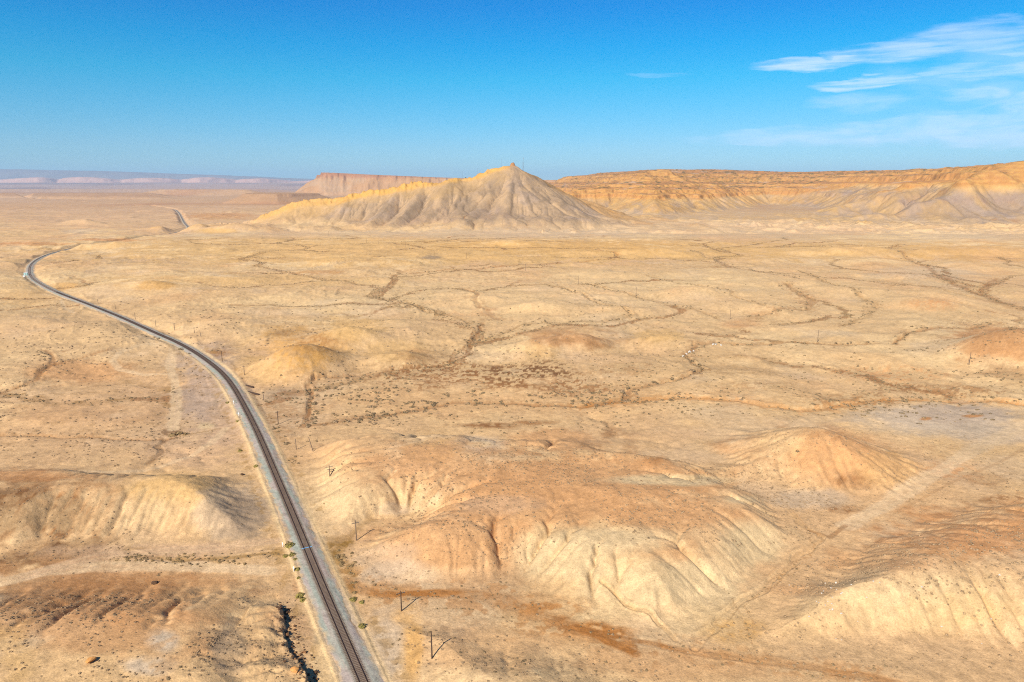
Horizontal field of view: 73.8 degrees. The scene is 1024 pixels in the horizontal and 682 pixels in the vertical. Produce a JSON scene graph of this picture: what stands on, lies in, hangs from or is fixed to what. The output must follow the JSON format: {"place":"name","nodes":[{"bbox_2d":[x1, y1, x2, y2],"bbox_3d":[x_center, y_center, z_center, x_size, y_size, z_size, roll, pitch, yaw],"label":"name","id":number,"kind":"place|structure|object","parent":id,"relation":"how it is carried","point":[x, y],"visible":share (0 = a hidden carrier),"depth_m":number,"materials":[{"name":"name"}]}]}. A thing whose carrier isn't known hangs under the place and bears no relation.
{"place":"outdoors","nodes":[
{"label":"outdoors","id":0,"kind":"place"},
{"bbox_2d":[0,169,313,182],"bbox_3d":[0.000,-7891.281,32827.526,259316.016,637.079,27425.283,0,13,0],"label":"distant cliffs","id":1,"kind":"structure","parent":0,"point":[34,176],"depth_m":27167.84,"materials":[{"name":"stone"}]},
{"bbox_2d":[133,192,329,201],"bbox_3d":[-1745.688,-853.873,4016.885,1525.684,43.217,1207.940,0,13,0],"label":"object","id":2,"kind":"structure","parent":0,"point":[274,196],"depth_m":3528.49,"materials":[{"name":"brown stone"}]},
{"bbox_2d":[298,173,555,193],"bbox_3d":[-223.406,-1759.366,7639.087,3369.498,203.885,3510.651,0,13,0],"label":"distant mesa","id":3,"kind":"structure","parent":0,"point":[335,182],"depth_m":6100.05,"materials":[{"name":"brown stone"}]},
{"bbox_2d":[0,181,1023,681],"bbox_3d":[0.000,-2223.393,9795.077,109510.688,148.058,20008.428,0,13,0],"label":"ground","id":4,"kind":"structure","parent":0,"point":[640,593],"depth_m":269.74,"materials":[{"name":"soil"}]},
{"bbox_2d":[85,656,95,662],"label":"boulder","id":5,"kind":"object","parent":4,"relation":"on","point":[90,659],"visible":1,"depth_m":137.98,"materials":[{"name":"brown stone"}]},
{"bbox_2d":[25,209,383,681],"bbox_3d":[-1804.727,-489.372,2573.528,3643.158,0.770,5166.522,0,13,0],"label":"ballast bed","id":6,"kind":"object","parent":4,"relation":"on","point":[335,652],"visible":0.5,"depth_m":198.05,"materials":[{"name":"grey gravel"}]},
{"bbox_2d":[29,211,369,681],"bbox_3d":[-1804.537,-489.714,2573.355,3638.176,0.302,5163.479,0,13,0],"label":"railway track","id":7,"kind":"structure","parent":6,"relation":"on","point":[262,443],"depth_m":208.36,"materials":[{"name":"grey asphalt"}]},
{"bbox_2d":[113,500,354,587],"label":"dry scrub","id":8,"kind":"object","parent":4,"relation":"on","point":[170,558],"visible":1,"depth_m":187.05,"materials":[{"name":"beige plant"}]},
{"bbox_2d":[284,541,294,548],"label":"rabbitbrush","id":9,"kind":"object","parent":4,"relation":"on","point":[288,545],"visible":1,"depth_m":193.13,"materials":[{"name":"yellow plant"}]},
{"bbox_2d":[290,666,298,672],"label":"boulder","id":10,"kind":"object","parent":4,"relation":"on","point":[294,669],"visible":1,"depth_m":139.74,"materials":[{"name":"brown stone"}]},
{"bbox_2d":[295,592,304,598],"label":"rabbitbrush","id":11,"kind":"object","parent":4,"relation":"on","point":[298,595],"visible":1,"depth_m":169.89,"materials":[{"name":"yellow plant"}]},
{"bbox_2d":[358,623,365,628],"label":"rabbitbrush","id":12,"kind":"object","parent":4,"relation":"on","point":[362,625],"visible":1,"depth_m":158.06,"materials":[{"name":"yellow plant"}]},
{"bbox_2d":[396,591,404,610],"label":"telegraph pole","id":13,"kind":"object","parent":4,"relation":"on","point":[401,599],"visible":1,"depth_m":163.59,"materials":[{"name":"brown wood"}]},
{"bbox_2d":[431,632,432,658],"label":"telegraph pole","id":14,"kind":"object","parent":4,"relation":"on","point":[431,647],"visible":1,"depth_m":145.48,"materials":[{"name":"brown wood"}]},
{"bbox_2d":[230,162,649,229],"bbox_3d":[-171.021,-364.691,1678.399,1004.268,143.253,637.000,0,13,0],"label":"butte","id":15,"kind":"object","parent":4,"relation":"on","point":[512,196],"visible":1,"depth_m":1562.87,"materials":[{"name":"beige stone"}]},
{"bbox_2d":[0,294,1023,681],"bbox_3d":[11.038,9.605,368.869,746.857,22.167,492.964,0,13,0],"label":"sage scrub","id":16,"kind":"object","parent":4,"relation":"on","point":[218,636],"visible":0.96,"depth_m":190.04,"materials":[{"name":"grey plant"}]},
{"bbox_2d":[1,237,1023,678],"bbox_3d":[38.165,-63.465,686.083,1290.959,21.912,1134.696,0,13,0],"label":"dark scrub","id":17,"kind":"object","parent":4,"relation":"on","point":[593,379],"visible":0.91,"depth_m":354.84,"materials":[{"name":"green plant"}]},
{"bbox_2d":[549,161,1023,215],"bbox_3d":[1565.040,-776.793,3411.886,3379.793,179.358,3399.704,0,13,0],"label":"mesa","id":18,"kind":"structure","parent":4,"relation":"on","point":[833,193],"depth_m":2522.44,"materials":[{"name":"brown stone"}]},
{"bbox_2d":[0,0,1023,179],"label":"sky","id":19,"kind":"structure","parent":0,"point":[301,89],"materials":[{"name":"blue"}]}
]}

